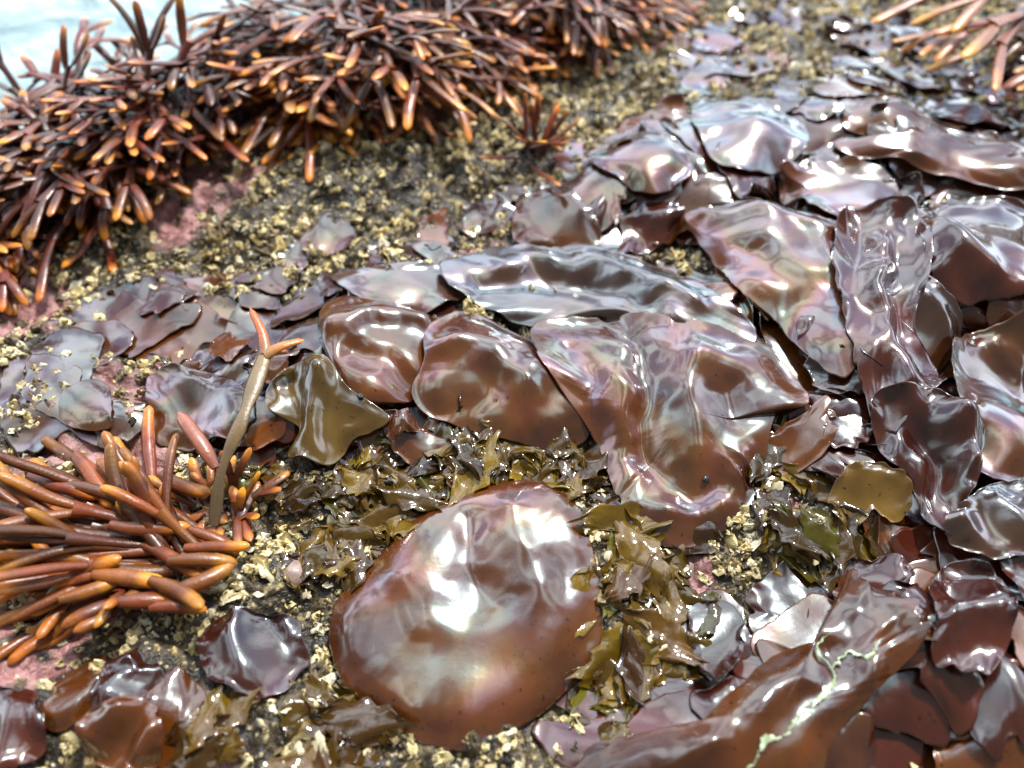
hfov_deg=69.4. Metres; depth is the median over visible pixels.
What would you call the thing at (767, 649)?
seaweed blade
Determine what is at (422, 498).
turf seaweed
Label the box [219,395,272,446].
seaweed blade
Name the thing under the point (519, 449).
turf seaweed
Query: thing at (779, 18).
seaweed blade
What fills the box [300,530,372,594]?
turf seaweed
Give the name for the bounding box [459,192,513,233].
seaweed blade
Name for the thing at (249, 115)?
rockweed
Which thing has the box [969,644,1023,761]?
seaweed blade
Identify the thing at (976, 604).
seaweed blade
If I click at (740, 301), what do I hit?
seaweed blade
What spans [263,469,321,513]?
turf seaweed
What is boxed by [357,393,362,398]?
periwinkle snail
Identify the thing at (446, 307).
seaweed blade
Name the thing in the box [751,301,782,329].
seaweed blade
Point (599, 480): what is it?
turf seaweed
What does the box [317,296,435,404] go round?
seaweed blade
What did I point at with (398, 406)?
seaweed blade
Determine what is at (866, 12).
seaweed blade
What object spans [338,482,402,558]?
turf seaweed
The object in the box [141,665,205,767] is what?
seaweed blade
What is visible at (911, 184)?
seaweed blade
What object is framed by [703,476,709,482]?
periwinkle snail
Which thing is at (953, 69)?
seaweed blade
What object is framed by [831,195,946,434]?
seaweed blade
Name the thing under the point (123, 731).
seaweed blade
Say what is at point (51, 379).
seaweed blade
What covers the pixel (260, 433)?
seaweed blade
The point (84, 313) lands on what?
seaweed blade
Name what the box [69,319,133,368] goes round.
seaweed blade
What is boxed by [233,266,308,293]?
seaweed blade
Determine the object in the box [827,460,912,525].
seaweed blade
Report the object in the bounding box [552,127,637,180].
seaweed blade
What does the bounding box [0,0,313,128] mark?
water
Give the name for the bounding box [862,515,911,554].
seaweed blade
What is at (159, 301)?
seaweed blade
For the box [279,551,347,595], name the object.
turf seaweed
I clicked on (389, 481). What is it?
turf seaweed
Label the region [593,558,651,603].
turf seaweed
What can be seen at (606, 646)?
turf seaweed
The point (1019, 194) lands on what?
seaweed blade
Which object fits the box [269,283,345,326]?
seaweed blade
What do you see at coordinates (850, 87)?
seaweed blade
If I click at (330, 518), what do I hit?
shell fragment
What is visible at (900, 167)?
seaweed blade
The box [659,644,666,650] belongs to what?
shell fragment
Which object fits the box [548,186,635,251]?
seaweed blade
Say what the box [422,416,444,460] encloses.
turf seaweed
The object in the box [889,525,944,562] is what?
seaweed blade
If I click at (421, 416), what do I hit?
seaweed blade
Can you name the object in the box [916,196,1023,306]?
seaweed blade
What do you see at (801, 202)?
seaweed blade
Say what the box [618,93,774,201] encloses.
seaweed blade
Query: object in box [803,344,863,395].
seaweed blade
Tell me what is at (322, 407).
seaweed blade
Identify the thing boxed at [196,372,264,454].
seaweed blade
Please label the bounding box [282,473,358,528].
turf seaweed
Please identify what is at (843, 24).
seaweed blade
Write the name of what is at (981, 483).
seaweed blade
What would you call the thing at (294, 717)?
turf seaweed
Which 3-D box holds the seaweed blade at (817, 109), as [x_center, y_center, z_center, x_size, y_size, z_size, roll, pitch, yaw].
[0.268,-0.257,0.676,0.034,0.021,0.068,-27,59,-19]
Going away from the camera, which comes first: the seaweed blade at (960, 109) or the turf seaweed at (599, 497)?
the turf seaweed at (599, 497)
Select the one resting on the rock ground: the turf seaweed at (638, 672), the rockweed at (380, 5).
the turf seaweed at (638, 672)
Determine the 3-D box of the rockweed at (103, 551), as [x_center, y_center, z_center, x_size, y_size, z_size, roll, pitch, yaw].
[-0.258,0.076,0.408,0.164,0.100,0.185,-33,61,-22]
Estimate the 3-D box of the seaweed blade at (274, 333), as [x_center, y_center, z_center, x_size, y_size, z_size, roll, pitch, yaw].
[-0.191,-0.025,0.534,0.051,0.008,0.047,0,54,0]
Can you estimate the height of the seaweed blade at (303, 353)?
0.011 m
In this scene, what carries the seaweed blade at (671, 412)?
on the rock ground
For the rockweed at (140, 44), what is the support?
on the rock ground
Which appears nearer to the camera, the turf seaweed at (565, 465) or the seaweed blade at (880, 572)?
the seaweed blade at (880, 572)
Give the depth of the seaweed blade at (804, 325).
0.51 m
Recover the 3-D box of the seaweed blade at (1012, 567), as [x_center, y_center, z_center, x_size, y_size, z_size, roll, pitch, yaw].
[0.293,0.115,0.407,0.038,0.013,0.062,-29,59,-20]
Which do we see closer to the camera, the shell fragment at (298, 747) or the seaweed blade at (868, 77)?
the shell fragment at (298, 747)
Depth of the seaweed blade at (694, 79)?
0.73 m
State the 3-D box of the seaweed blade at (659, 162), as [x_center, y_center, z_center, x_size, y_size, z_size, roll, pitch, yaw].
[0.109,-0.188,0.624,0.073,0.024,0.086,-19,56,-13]
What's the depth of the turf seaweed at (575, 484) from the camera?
0.47 m
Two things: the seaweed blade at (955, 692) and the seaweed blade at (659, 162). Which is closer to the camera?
the seaweed blade at (955, 692)
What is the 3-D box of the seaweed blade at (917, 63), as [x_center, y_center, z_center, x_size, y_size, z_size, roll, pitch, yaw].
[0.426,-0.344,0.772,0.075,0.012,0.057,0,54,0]
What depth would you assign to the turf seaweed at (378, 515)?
0.46 m
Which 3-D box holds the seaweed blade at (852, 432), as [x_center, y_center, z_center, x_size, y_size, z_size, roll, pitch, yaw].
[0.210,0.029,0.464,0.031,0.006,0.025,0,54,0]
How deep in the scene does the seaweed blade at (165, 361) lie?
0.53 m
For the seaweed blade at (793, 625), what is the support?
on the rock ground
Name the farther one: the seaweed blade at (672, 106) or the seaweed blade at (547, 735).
the seaweed blade at (672, 106)
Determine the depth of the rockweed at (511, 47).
0.72 m
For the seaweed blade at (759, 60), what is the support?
on the rock ground
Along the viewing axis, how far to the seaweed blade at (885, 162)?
0.64 m
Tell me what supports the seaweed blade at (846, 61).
on the seaweed blade at (837, 56)
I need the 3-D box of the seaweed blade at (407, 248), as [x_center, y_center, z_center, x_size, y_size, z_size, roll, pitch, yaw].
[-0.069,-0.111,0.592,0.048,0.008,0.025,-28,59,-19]
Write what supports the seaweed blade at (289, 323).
on the rock ground
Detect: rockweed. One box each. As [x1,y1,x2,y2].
[0,0,224,234]
[0,25,184,242]
[0,113,152,301]
[0,192,41,315]
[0,231,75,314]
[0,405,249,665]
[42,0,312,206]
[156,16,282,135]
[179,447,290,553]
[187,0,414,167]
[196,46,419,181]
[238,0,555,145]
[283,0,511,68]
[402,0,579,104]
[479,93,580,185]
[492,0,649,86]
[601,0,713,40]
[871,0,1023,91]
[1004,0,1023,52]
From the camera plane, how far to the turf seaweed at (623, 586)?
0.43 m
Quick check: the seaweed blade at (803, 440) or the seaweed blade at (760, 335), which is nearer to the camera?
the seaweed blade at (803, 440)
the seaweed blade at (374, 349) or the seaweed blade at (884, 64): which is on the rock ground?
the seaweed blade at (884, 64)
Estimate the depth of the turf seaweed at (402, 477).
0.47 m
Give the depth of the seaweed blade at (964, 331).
0.54 m
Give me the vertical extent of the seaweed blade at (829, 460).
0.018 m
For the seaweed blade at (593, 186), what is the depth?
0.61 m
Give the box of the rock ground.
[0,0,1023,767]
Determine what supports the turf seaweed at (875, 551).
on the rock ground
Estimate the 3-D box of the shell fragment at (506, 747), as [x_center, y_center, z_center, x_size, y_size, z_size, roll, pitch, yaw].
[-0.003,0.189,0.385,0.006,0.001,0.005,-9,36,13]
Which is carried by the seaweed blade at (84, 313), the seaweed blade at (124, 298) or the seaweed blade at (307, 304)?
the seaweed blade at (124, 298)
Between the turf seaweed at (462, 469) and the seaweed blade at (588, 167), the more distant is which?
the seaweed blade at (588, 167)
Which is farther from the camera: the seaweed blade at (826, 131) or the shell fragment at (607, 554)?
the seaweed blade at (826, 131)
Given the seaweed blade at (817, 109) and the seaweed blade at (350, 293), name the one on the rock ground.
the seaweed blade at (350, 293)
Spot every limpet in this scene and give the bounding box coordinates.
[286,560,302,585]
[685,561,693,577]
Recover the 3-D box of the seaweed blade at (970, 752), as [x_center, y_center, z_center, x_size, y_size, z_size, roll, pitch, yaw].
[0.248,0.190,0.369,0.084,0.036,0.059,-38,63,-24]
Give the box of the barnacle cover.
[0,0,1023,767]
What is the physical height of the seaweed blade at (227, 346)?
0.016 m
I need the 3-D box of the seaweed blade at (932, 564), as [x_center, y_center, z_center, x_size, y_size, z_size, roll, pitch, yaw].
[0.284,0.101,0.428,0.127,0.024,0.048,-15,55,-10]
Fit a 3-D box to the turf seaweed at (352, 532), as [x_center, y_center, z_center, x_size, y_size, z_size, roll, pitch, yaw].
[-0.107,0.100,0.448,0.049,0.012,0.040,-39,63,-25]
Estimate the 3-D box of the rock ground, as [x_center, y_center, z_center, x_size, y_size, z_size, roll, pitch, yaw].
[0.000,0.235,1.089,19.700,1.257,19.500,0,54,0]
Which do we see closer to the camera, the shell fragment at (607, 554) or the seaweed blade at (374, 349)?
the shell fragment at (607, 554)
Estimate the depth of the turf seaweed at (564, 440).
0.48 m
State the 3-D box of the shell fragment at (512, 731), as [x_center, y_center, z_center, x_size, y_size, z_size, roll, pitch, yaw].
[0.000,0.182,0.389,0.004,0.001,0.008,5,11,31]
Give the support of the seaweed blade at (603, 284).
on the rock ground
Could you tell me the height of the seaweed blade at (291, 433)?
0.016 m
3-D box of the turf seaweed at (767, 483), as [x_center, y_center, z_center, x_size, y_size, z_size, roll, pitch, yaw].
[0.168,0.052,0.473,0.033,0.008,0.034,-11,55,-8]
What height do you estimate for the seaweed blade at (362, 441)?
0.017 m
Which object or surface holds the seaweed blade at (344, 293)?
on the rock ground
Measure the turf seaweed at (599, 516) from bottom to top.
0.020 m
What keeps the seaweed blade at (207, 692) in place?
on the rock ground
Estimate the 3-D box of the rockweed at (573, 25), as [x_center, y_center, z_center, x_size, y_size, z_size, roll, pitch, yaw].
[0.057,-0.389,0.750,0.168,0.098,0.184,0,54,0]
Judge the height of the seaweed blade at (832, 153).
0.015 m
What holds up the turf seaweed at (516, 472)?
on the rock ground
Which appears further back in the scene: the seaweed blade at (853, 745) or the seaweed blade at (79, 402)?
the seaweed blade at (79, 402)
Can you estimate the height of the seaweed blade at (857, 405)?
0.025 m
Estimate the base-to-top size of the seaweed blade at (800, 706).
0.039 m
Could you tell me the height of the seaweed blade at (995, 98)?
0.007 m
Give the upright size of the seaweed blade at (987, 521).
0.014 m
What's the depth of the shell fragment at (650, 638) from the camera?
0.41 m
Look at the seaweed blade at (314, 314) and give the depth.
0.55 m
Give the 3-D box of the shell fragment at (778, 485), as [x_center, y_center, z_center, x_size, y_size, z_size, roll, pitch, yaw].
[0.166,0.064,0.462,0.008,0.002,0.008,-3,80,42]
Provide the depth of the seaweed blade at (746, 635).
0.42 m
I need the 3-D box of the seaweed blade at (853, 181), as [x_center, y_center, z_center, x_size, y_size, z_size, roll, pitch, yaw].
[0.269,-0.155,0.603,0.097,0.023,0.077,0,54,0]
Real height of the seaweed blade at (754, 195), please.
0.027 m
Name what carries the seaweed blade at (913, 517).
on the seaweed blade at (981, 483)
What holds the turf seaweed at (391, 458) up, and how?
on the turf seaweed at (370, 471)
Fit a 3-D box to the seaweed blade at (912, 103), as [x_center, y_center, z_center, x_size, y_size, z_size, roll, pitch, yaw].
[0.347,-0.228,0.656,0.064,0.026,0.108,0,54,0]
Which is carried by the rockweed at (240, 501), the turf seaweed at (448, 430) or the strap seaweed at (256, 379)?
the strap seaweed at (256, 379)
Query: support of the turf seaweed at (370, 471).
on the turf seaweed at (353, 499)
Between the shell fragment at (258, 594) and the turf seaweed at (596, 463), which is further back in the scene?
the turf seaweed at (596, 463)
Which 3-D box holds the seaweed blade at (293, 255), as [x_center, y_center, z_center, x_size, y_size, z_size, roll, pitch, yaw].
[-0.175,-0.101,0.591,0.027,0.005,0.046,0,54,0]
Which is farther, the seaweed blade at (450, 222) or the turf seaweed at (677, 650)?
the seaweed blade at (450, 222)
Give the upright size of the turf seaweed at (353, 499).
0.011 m
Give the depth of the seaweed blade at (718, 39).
0.78 m
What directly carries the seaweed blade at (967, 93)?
on the rock ground
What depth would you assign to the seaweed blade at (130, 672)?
0.39 m
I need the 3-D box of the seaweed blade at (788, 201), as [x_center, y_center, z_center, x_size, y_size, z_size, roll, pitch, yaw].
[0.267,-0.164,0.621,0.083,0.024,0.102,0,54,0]
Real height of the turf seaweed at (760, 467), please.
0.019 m
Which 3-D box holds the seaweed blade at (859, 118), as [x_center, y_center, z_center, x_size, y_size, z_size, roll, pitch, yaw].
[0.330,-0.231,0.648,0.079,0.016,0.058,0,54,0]
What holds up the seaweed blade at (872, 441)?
on the seaweed blade at (913, 517)
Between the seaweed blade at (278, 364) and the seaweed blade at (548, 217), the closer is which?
the seaweed blade at (278, 364)
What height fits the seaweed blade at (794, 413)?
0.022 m
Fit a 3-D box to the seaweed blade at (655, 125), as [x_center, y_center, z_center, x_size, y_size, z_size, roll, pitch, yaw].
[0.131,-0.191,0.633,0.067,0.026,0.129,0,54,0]
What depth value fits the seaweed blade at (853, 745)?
0.37 m
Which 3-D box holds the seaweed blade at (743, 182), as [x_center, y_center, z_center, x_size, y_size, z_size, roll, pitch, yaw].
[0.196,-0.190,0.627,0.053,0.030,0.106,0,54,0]
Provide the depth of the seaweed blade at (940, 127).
0.65 m
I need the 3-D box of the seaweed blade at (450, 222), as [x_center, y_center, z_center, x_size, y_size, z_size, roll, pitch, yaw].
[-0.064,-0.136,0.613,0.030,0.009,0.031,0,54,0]
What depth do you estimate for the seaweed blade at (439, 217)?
0.60 m
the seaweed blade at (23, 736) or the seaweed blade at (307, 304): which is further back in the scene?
the seaweed blade at (307, 304)
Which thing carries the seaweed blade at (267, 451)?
on the rock ground
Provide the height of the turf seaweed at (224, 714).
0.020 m
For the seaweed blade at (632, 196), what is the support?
on the rock ground
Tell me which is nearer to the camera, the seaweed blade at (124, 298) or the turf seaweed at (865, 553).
the turf seaweed at (865, 553)
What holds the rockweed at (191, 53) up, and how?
on the rock ground
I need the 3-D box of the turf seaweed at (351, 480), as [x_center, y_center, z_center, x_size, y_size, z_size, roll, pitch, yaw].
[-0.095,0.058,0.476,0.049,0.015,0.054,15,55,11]
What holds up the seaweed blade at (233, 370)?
on the seaweed blade at (209, 324)
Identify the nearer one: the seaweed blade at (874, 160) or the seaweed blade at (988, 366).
the seaweed blade at (988, 366)
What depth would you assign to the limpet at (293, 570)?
0.44 m
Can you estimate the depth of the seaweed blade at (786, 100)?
0.69 m
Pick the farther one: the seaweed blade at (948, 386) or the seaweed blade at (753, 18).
the seaweed blade at (753, 18)
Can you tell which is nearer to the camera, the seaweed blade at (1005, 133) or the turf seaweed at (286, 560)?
the turf seaweed at (286, 560)
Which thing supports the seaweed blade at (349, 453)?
on the rock ground
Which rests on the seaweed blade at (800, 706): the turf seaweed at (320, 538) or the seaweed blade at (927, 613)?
the seaweed blade at (927, 613)
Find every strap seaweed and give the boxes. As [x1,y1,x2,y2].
[177,412,218,469]
[208,308,303,525]
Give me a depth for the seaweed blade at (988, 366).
0.50 m
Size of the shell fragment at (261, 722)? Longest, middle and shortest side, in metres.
0.008 x 0.005 x 0.001 m
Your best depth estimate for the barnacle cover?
0.60 m
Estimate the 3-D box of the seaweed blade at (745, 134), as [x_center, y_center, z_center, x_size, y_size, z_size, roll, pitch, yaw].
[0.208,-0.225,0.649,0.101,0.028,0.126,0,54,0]
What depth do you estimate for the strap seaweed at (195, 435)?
0.44 m
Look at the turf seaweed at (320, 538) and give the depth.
0.45 m
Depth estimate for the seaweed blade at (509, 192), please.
0.64 m
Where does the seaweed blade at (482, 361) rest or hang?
on the turf seaweed at (564, 440)
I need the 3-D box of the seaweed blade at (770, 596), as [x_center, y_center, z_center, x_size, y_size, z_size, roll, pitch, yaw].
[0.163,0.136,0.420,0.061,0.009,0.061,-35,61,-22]
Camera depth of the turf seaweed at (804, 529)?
0.44 m
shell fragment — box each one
[57,640,67,646]
[208,608,214,618]
[219,594,227,605]
[225,596,240,602]
[245,546,254,551]
[252,591,264,597]
[256,718,267,727]
[257,563,274,582]
[260,570,267,577]
[269,704,277,713]
[293,741,304,755]
[300,589,307,598]
[310,627,317,633]
[311,730,328,756]
[327,515,333,523]
[501,743,510,751]
[506,727,516,734]
[604,551,611,560]
[647,634,653,642]
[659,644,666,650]
[771,481,783,490]
[812,557,819,565]
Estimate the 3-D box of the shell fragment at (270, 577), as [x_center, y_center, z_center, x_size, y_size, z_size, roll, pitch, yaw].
[-0.144,0.111,0.434,0.002,0.018,0.009,-37,21,11]
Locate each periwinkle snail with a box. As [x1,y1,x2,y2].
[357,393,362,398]
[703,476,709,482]
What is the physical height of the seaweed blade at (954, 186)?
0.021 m
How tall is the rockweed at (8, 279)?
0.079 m
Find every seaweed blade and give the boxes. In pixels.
[0,327,104,453]
[0,686,46,767]
[21,353,97,446]
[39,654,105,731]
[42,274,191,331]
[58,379,111,430]
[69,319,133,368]
[74,695,164,767]
[90,399,154,448]
[90,648,144,709]
[97,648,163,706]
[106,269,184,318]
[108,283,200,357]
[122,299,238,363]
[136,285,185,314]
[136,358,213,395]
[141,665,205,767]
[145,362,254,451]
[149,353,167,363]
[182,272,244,318]
[192,342,253,380]
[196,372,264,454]
[196,606,308,698]
[202,689,221,734]
[209,331,252,361]
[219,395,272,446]
[222,442,275,471]
[224,302,284,395]
[228,288,282,309]
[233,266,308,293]
[234,325,284,348]
[241,348,315,373]
[243,395,285,450]
[265,345,300,383]
[265,353,389,465]
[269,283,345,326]
[270,420,298,443]
[274,441,288,453]
[275,316,325,355]
[277,240,307,278]
[285,286,308,328]
[288,434,356,464]
[294,308,320,324]
[300,212,356,254]
[317,268,346,295]
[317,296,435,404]
[319,337,394,405]
[329,479,603,750]
[331,260,465,313]
[334,289,347,298]
[347,262,386,296]
[350,405,387,454]
[354,401,430,445]
[363,243,399,266]
[382,402,418,423]
[383,410,454,465]
[383,427,391,443]
[386,407,420,442]
[400,235,455,257]
[411,241,465,265]
[412,311,589,449]
[416,208,452,229]
[417,207,448,249]
[427,301,455,318]
[439,243,757,341]
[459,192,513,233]
[460,208,484,237]
[489,184,528,209]
[511,181,554,200]
[512,188,600,246]
[524,178,537,184]
[530,311,808,547]
[532,678,709,767]
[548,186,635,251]
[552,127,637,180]
[564,131,637,186]
[570,138,633,231]
[574,568,932,767]
[586,131,692,193]
[588,194,605,246]
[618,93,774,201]
[618,185,684,254]
[620,181,681,203]
[627,691,701,734]
[628,254,707,316]
[629,169,747,243]
[635,116,710,201]
[646,581,753,687]
[656,253,753,324]
[661,118,726,176]
[668,48,778,77]
[675,230,702,248]
[678,57,731,96]
[682,17,738,40]
[685,199,856,377]
[688,600,744,680]
[689,675,746,718]
[691,97,810,175]
[692,21,744,52]
[701,281,739,300]
[715,112,775,198]
[715,267,729,280]
[722,1,762,24]
[731,655,925,767]
[740,291,757,311]
[745,560,833,632]
[748,193,765,199]
[750,592,834,655]
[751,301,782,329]
[753,309,759,315]
[753,314,757,334]
[756,639,790,662]
[757,310,817,390]
[757,324,763,338]
[760,0,807,31]
[769,395,836,475]
[772,78,806,112]
[772,416,874,476]
[774,97,863,178]
[776,404,835,420]
[778,142,870,220]
[779,154,900,216]
[786,153,896,193]
[789,99,843,120]
[795,162,878,210]
[796,315,814,358]
[803,85,873,101]
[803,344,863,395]
[807,384,874,455]
[808,146,843,187]
[811,466,933,526]
[812,15,881,30]
[813,73,886,95]
[814,52,864,61]
[816,0,874,19]
[818,49,911,97]
[823,414,872,448]
[825,712,877,767]
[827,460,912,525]
[829,14,909,57]
[829,56,884,76]
[830,394,878,465]
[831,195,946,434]
[831,586,938,640]
[833,126,1023,190]
[834,596,949,746]
[838,69,893,90]
[838,553,914,588]
[842,94,930,136]
[850,22,894,38]
[854,134,939,204]
[859,275,962,371]
[861,55,976,90]
[861,423,992,479]
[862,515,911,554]
[867,115,937,196]
[868,451,932,526]
[871,99,1016,155]
[871,381,984,534]
[874,92,936,131]
[881,22,945,51]
[881,580,918,592]
[882,171,924,204]
[887,10,931,51]
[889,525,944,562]
[892,96,979,133]
[900,584,983,735]
[907,47,961,69]
[908,532,959,574]
[908,567,970,740]
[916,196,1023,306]
[919,89,975,98]
[921,94,1023,128]
[921,745,935,767]
[923,62,986,76]
[925,100,967,128]
[929,558,1018,675]
[930,175,1004,205]
[931,275,988,329]
[933,526,976,568]
[933,658,1023,767]
[936,377,958,396]
[938,357,953,377]
[944,477,1023,559]
[946,194,966,202]
[951,310,1023,483]
[960,306,989,332]
[961,329,971,336]
[965,74,1023,104]
[969,478,999,495]
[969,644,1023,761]
[970,123,1023,144]
[975,553,1023,600]
[986,294,1023,326]
[999,555,1023,597]
[1000,190,1023,201]
[1003,56,1023,79]
[1011,605,1023,667]
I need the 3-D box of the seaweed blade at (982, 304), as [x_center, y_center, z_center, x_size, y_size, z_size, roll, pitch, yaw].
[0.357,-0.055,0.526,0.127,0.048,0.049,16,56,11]
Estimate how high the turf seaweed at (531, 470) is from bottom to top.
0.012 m
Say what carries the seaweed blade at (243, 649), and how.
on the rock ground
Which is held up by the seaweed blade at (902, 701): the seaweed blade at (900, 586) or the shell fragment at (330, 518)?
the seaweed blade at (900, 586)
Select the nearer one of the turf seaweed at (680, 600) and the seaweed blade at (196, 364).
the turf seaweed at (680, 600)
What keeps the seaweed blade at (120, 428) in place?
on the rock ground
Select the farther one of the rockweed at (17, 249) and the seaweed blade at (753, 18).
the seaweed blade at (753, 18)
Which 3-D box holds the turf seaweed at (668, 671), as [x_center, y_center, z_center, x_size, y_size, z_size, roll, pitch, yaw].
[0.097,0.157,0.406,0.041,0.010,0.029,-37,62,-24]
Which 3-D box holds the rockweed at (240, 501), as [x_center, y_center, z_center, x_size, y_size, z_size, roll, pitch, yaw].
[-0.174,0.075,0.449,0.068,0.035,0.077,0,54,0]
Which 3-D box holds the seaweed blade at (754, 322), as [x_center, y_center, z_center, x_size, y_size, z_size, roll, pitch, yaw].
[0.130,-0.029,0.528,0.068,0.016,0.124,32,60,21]
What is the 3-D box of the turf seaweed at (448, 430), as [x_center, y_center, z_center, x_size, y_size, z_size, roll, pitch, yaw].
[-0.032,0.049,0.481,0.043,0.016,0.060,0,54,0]
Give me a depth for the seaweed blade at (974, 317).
0.52 m
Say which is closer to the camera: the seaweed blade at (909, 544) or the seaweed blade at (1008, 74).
the seaweed blade at (909, 544)
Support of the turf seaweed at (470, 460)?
on the rock ground
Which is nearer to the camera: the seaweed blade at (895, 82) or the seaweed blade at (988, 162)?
the seaweed blade at (988, 162)
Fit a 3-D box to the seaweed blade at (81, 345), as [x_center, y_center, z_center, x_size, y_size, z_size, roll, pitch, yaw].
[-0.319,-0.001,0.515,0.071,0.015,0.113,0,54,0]
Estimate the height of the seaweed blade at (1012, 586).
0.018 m
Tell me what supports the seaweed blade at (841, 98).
on the rock ground
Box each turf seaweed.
[165,683,260,767]
[172,724,226,767]
[183,436,292,499]
[262,697,417,767]
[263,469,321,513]
[277,669,357,741]
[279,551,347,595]
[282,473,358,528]
[293,728,380,767]
[295,680,395,747]
[299,522,387,576]
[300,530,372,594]
[305,502,388,559]
[318,443,399,513]
[330,443,388,472]
[333,494,418,538]
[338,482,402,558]
[343,463,386,514]
[346,435,403,469]
[360,448,398,495]
[366,389,500,511]
[369,464,438,540]
[370,471,452,536]
[382,465,452,487]
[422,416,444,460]
[433,421,492,482]
[435,432,473,498]
[440,442,508,501]
[444,426,513,486]
[451,426,508,474]
[470,398,543,474]
[490,400,557,481]
[521,461,593,494]
[522,428,570,473]
[526,438,607,482]
[546,440,592,488]
[554,437,589,501]
[564,603,708,739]
[566,622,678,709]
[566,627,651,745]
[567,501,678,637]
[571,468,611,491]
[580,491,647,570]
[589,666,633,724]
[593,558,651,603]
[599,532,694,607]
[599,630,687,716]
[599,643,691,706]
[600,548,692,618]
[614,511,726,601]
[614,623,665,706]
[629,571,721,638]
[653,630,711,685]
[749,412,788,482]
[751,487,841,616]
[761,472,782,491]
[767,529,833,585]
[775,461,824,494]
[808,473,871,572]
[858,525,883,558]
[860,524,875,560]
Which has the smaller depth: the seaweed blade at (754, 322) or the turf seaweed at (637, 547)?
the turf seaweed at (637, 547)
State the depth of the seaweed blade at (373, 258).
0.58 m
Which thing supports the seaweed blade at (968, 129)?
on the rock ground
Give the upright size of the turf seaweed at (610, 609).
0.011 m
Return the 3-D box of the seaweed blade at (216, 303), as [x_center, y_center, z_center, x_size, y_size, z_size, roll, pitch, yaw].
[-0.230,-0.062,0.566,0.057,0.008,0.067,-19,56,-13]
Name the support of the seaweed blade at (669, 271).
on the rock ground
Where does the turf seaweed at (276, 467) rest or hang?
on the rock ground
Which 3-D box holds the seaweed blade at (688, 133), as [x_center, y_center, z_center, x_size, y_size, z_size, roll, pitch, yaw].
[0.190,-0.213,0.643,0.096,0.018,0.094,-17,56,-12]
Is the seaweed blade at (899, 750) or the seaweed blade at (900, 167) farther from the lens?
the seaweed blade at (900, 167)
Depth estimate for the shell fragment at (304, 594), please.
0.44 m
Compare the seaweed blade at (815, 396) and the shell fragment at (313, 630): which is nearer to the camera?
the shell fragment at (313, 630)
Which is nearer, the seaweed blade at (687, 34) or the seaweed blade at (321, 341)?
the seaweed blade at (321, 341)
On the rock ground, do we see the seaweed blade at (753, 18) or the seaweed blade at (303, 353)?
the seaweed blade at (753, 18)
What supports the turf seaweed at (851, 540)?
on the rock ground
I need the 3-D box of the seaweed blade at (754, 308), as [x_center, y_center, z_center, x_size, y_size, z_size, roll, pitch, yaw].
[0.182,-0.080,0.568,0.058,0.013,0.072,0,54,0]
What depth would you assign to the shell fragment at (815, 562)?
0.44 m
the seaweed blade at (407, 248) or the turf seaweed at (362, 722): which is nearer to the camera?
the turf seaweed at (362, 722)
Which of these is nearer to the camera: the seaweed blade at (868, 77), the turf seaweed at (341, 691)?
the turf seaweed at (341, 691)
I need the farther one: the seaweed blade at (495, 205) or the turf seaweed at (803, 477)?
the seaweed blade at (495, 205)
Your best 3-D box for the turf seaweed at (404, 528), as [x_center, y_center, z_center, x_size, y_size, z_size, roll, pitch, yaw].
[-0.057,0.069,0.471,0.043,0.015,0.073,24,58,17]
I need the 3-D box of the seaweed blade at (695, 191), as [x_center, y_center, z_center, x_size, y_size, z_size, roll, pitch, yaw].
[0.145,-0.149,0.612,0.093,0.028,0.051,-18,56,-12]
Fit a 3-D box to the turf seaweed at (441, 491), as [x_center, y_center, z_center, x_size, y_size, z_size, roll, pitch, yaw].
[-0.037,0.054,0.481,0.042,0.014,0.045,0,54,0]
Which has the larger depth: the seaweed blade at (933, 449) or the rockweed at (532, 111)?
the rockweed at (532, 111)
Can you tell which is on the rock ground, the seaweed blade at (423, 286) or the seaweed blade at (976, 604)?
the seaweed blade at (423, 286)
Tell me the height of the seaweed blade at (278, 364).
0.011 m
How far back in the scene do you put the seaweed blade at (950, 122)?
0.68 m
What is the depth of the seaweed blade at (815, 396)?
0.48 m
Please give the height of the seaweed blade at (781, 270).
0.034 m
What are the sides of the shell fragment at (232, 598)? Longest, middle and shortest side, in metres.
0.010 x 0.007 x 0.002 m
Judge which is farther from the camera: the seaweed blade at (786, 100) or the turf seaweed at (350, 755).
the seaweed blade at (786, 100)
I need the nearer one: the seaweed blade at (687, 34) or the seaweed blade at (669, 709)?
the seaweed blade at (669, 709)
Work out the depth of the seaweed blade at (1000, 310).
0.52 m
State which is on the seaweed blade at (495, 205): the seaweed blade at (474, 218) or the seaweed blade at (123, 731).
the seaweed blade at (474, 218)
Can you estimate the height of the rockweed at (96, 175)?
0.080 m
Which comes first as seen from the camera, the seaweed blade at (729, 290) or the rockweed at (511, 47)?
the seaweed blade at (729, 290)
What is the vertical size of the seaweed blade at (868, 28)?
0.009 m
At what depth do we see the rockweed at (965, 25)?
0.69 m
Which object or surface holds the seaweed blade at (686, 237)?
on the rock ground
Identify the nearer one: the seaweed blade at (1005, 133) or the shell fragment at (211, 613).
the shell fragment at (211, 613)
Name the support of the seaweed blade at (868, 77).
on the rock ground
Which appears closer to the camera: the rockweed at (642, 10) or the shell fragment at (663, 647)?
the shell fragment at (663, 647)
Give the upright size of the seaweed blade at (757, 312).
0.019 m
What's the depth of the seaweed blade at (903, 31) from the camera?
0.80 m
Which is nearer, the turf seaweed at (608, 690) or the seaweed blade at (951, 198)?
the turf seaweed at (608, 690)
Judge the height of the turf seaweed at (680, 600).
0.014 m
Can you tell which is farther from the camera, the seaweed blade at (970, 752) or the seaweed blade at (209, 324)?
the seaweed blade at (209, 324)
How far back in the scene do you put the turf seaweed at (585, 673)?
0.41 m
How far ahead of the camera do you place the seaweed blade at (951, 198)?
0.61 m
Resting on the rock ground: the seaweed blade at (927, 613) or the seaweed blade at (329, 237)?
the seaweed blade at (329, 237)

